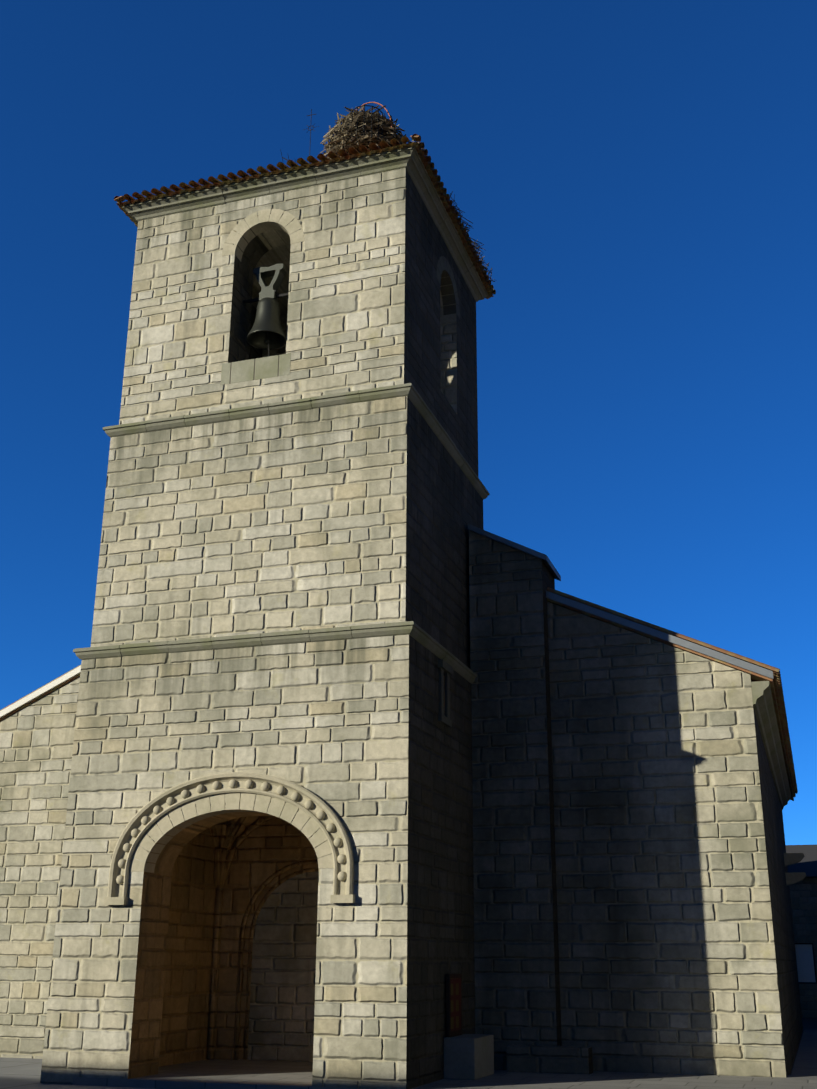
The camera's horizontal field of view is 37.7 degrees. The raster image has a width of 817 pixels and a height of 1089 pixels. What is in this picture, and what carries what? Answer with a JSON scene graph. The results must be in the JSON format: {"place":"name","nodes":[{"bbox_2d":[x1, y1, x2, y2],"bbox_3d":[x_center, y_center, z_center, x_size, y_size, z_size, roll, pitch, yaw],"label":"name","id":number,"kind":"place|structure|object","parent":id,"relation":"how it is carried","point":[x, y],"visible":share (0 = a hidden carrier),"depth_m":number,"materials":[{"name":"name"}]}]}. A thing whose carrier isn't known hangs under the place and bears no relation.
{"place":"outdoors","nodes":[
{"label":"outdoors","id":0,"kind":"place"},
{"bbox_2d":[0,602,787,1077],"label":"church wall","id":1,"kind":"structure","parent":0,"point":[666,944],"depth_m":22.98,"materials":[{"name":"beige stone"}]},
{"bbox_2d":[0,673,79,720],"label":"church roof deck","id":2,"kind":"structure","parent":1,"relation":"on","point":[40,697],"depth_m":27.94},
{"bbox_2d":[0,587,797,796],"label":"church roof tiles","id":3,"kind":"object","parent":2,"relation":"on","point":[778,686],"visible":0.06,"depth_m":24.52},
{"bbox_2d":[0,666,80,717],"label":"roof edge","id":4,"kind":"object","parent":1,"relation":"attached to","point":[40,691],"depth_m":27.89,"materials":[{"name":"white paint"}]},
{"bbox_2d":[546,591,773,678],"bbox_3d":[4.879,1.793,24.027,4.520,2.229,0.420,-6,-20,17],"label":"roof edge","id":5,"kind":"object","parent":1,"relation":"attached to","point":[668,637],"visible":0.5,"depth_m":23.74,"materials":[{"name":"grey stone"}]},
{"bbox_2d":[547,598,793,800],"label":"church roof deck","id":6,"kind":"structure","parent":1,"relation":"on","point":[755,676],"depth_m":24.02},
{"bbox_2d":[784,853,804,865],"bbox_3d":[11.333,9.277,35.211,0.630,0.360,0.280,-6,-20,17],"label":"church corbel","id":7,"kind":"object","parent":6,"relation":"attached to","point":[791,858],"visible":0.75,"depth_m":35.10,"materials":[{"name":"stone"}]},
{"bbox_2d":[785,872,805,885],"bbox_3d":[11.329,9.797,35.030,0.630,0.360,0.280,-6,-20,17],"label":"church corbel","id":8,"kind":"object","parent":6,"relation":"attached to","point":[792,878],"visible":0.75,"depth_m":34.92,"materials":[{"name":"stone"}]},
{"bbox_2d":[0,1018,816,1088],"bbox_3d":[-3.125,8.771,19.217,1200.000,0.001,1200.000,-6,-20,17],"label":"ground","id":9,"kind":"structure","parent":0,"point":[20,1073],"depth_m":23.27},
{"bbox_2d":[72,1059,362,1088],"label":"porch floor","id":10,"kind":"structure","parent":9,"relation":"on","point":[236,1074],"depth_m":20.07,"materials":[{"name":"grey stone"}]},
{"bbox_2d":[206,816,273,1059],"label":"porch vault ribs","id":11,"kind":"object","parent":10,"relation":"on","point":[225,849],"depth_m":24.78,"materials":[{"name":"stone"}]},
{"bbox_2d":[234,860,318,1059],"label":"porch doorway rolls","id":12,"kind":"object","parent":10,"relation":"on","point":[243,927],"visible":0.29,"depth_m":24.40,"materials":[{"name":"stone"}]},
{"bbox_2d":[40,635,474,1088],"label":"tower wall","id":13,"kind":"structure","parent":9,"relation":"on","point":[365,745],"depth_m":20.88,"materials":[{"name":"beige stone"}]},
{"bbox_2d":[104,772,355,904],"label":"arch molding","id":14,"kind":"structure","parent":13,"relation":"attached to","point":[343,891],"depth_m":20.69,"materials":[{"name":"beige stone"}]},
{"bbox_2d":[116,779,345,883],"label":"ball ornaments","id":15,"kind":"object","parent":14,"relation":"attached to","point":[265,786],"visible":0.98,"depth_m":20.67},
{"bbox_2d":[129,793,333,872],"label":"arch voussoirs","id":16,"kind":"object","parent":13,"relation":"attached to","point":[246,803],"visible":0.88,"depth_m":20.79,"materials":[{"name":"beige stone"}]},
{"bbox_2d":[73,621,476,683],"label":"tower cornice","id":17,"kind":"structure","parent":13,"relation":"attached to","point":[415,631],"depth_m":21.58,"materials":[{"name":"beige stone"}]},
{"bbox_2d":[91,396,483,667],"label":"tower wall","id":18,"kind":"structure","parent":13,"relation":"on","point":[358,513],"depth_m":22.53,"materials":[{"name":"beige stone"}]},
{"bbox_2d":[103,383,489,498],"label":"tower cornice","id":19,"kind":"structure","parent":18,"relation":"attached to","point":[409,390],"depth_m":23.30,"materials":[{"name":"beige stone"}]},
{"bbox_2d":[119,168,478,477],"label":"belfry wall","id":20,"kind":"structure","parent":18,"relation":"on","point":[361,306],"depth_m":24.33,"materials":[{"name":"beige stone"}]},
{"bbox_2d":[221,353,290,384],"bbox_3d":[-3.014,-3.456,23.739,1.500,0.470,0.104,-6,-20,17],"label":"window sill","id":21,"kind":"structure","parent":20,"relation":"attached to","point":[256,369],"depth_m":23.69,"materials":[{"name":"stone"}]},
{"bbox_2d":[222,209,303,260],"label":"belfry voussoirs","id":22,"kind":"object","parent":20,"relation":"attached to","point":[242,228],"visible":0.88,"depth_m":24.88,"materials":[{"name":"stone"}]},
{"bbox_2d":[247,297,285,349],"bbox_3d":[-2.897,-4.572,24.615,0.820,1.005,0.820,-6,-20,17],"label":"bell","id":23,"kind":"object","parent":20,"relation":"hanging from","point":[265,329],"visible":0.98,"depth_m":24.50,"materials":[{"name":"grey metal"}]},
{"bbox_2d":[243,290,287,355],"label":"bell fittings","id":24,"kind":"object","parent":23,"relation":"attached to","point":[278,295],"visible":0.21,"depth_m":24.73,"materials":[{"name":"black metal"}]},
{"bbox_2d":[253,264,286,301],"bbox_3d":[-2.892,-5.405,24.905,0.680,0.800,0.220,-6,-20,17],"label":"bell yoke","id":25,"kind":"object","parent":23,"relation":"attached to","point":[278,272],"visible":0.88,"depth_m":24.85,"materials":[{"name":"grey metal"}]},
{"bbox_2d":[122,146,488,301],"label":"cornice","id":26,"kind":"structure","parent":20,"relation":"attached to","point":[408,159],"depth_m":25.09,"materials":[{"name":"beige stone"}]},
{"bbox_2d":[116,142,493,296],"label":"tower roof deck","id":27,"kind":"structure","parent":26,"relation":"on","point":[291,169],"depth_m":25.00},
{"bbox_2d":[114,134,495,298],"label":"tower roof tiles","id":28,"kind":"object","parent":27,"relation":"on","point":[302,161],"visible":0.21,"depth_m":25.18,"materials":[{"name":"brown tile"}]},
{"bbox_2d":[319,105,405,160],"bbox_3d":[-0.923,-8.417,25.358,2.020,1.424,2.062,-6,-20,17],"label":"stork nest","id":29,"kind":"object","parent":28,"relation":"on","point":[357,142],"depth_m":24.74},
{"bbox_2d":[349,105,383,145],"bbox_3d":[-0.874,-8.570,24.847,0.727,0.784,0.710,-6,-20,17],"label":"metal cage","id":30,"kind":"object","parent":29,"relation":"attached to","point":[357,122],"visible":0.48,"depth_m":24.61,"materials":[{"name":"black metal"}]},
{"bbox_2d":[356,102,391,126],"bbox_3d":[-0.841,-8.939,25.076,1.067,0.794,0.028,-6,-20,17],"label":"hoop","id":31,"kind":"object","parent":29,"relation":"attached to","point":[379,104],"visible":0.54,"depth_m":25.08,"materials":[{"name":"metal"}]},
{"bbox_2d":[449,191,494,281],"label":"plants","id":32,"kind":"object","parent":28,"relation":"on","point":[474,244],"visible":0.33,"depth_m":27.44,"materials":[{"name":"plant"}]},
{"bbox_2d":[304,109,318,162],"bbox_3d":[-2.357,-9.123,28.481,0.440,3.001,0.016,-6,-20,17],"label":"weather vane","id":33,"kind":"object","parent":20,"relation":"attached to","point":[310,128],"visible":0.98,"depth_m":28.79,"materials":[{"name":"grey metal"}]},
{"bbox_2d":[436,256,459,318],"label":"belfry voussoirs","id":34,"kind":"object","parent":20,"relation":"attached to","point":[444,269],"visible":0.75,"depth_m":26.98,"materials":[{"name":"stone"}]},
{"bbox_2d":[438,659,452,726],"bbox_3d":[0.692,2.779,22.279,0.100,1.140,0.700,-6,-20,17],"label":"slit window","id":35,"kind":"structure","parent":13,"relation":"attached to","point":[447,669],"depth_m":22.21,"materials":[{"name":"stone"}]},
{"bbox_2d":[446,974,461,1036],"bbox_3d":[0.798,8.026,20.872,0.064,1.015,0.780,-6,-20,17],"label":"door","id":36,"kind":"structure","parent":13,"relation":"attached to","point":[453,1005],"depth_m":20.74,"materials":[{"name":"brown wood"}]},
{"bbox_2d":[782,813,802,1030],"bbox_3d":[3.891,12.683,40.499,17.400,7.290,1.000,-6,-20,17],"label":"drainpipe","id":37,"kind":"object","parent":9,"relation":"on","point":[793,929],"depth_m":37.77,"materials":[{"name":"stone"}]},
{"bbox_2d":[789,877,816,1017],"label":"house","id":38,"kind":"structure","parent":9,"relation":"on","point":[803,895],"depth_m":47.30,"materials":[{"name":"stone"}]},
{"bbox_2d":[786,845,816,876],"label":"house roof","id":39,"kind":"structure","parent":38,"relation":"on","point":[807,864],"depth_m":49.78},
{"bbox_2d":[795,944,815,981],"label":"window","id":40,"kind":"structure","parent":38,"relation":"attached to","point":[805,963],"depth_m":46.98,"materials":[{"name":"glass"}]},
{"bbox_2d":[0,0,816,844],"label":"sky","id":41,"kind":"structure","parent":0,"point":[636,180],"materials":[{"name":"blue"}]},
{"bbox_2d":[469,530,561,1069],"bbox_3d":[2.187,4.963,23.994,1.550,11.000,1.320,-6,-20,17],"label":"church stair turret","id":42,"kind":"object","parent":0,"point":[517,977],"visible":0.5,"depth_m":23.30,"materials":[{"name":"beige stone"}]},
{"bbox_2d":[468,524,560,580],"bbox_3d":[2.279,0.177,25.650,1.670,0.990,1.500,-6,-20,17],"label":"coping","id":43,"kind":"object","parent":42,"relation":"on","point":[537,554],"visible":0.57,"depth_m":25.02,"materials":[{"name":"stone"}]},
{"bbox_2d":[412,1070,816,1088],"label":"pavement","id":44,"kind":"structure","parent":0,"point":[501,1079],"depth_m":19.79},
{"bbox_2d":[444,1034,493,1079],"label":"granite block","id":45,"kind":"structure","parent":44,"relation":"on","point":[468,1056],"depth_m":20.17,"materials":[{"name":"grey stone"}]},
{"bbox_2d":[506,1045,592,1073],"bbox_3d":[2.533,9.313,21.503,1.500,0.550,0.400,-6,-20,17],"label":"stone bench","id":46,"kind":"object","parent":44,"relation":"on","point":[553,1059],"depth_m":21.34,"materials":[{"name":"stone"}]},
{"bbox_2d":[756,718,802,1074],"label":"side wall","id":47,"kind":"structure","parent":0,"point":[790,1001],"depth_m":27.34,"materials":[{"name":"beige stone"}]},
{"bbox_2d":[751,681,790,809],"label":"eaves cornice","id":48,"kind":"structure","parent":47,"relation":"attached to","point":[763,705],"depth_m":27.00,"materials":[{"name":"beige stone"}]}
]}

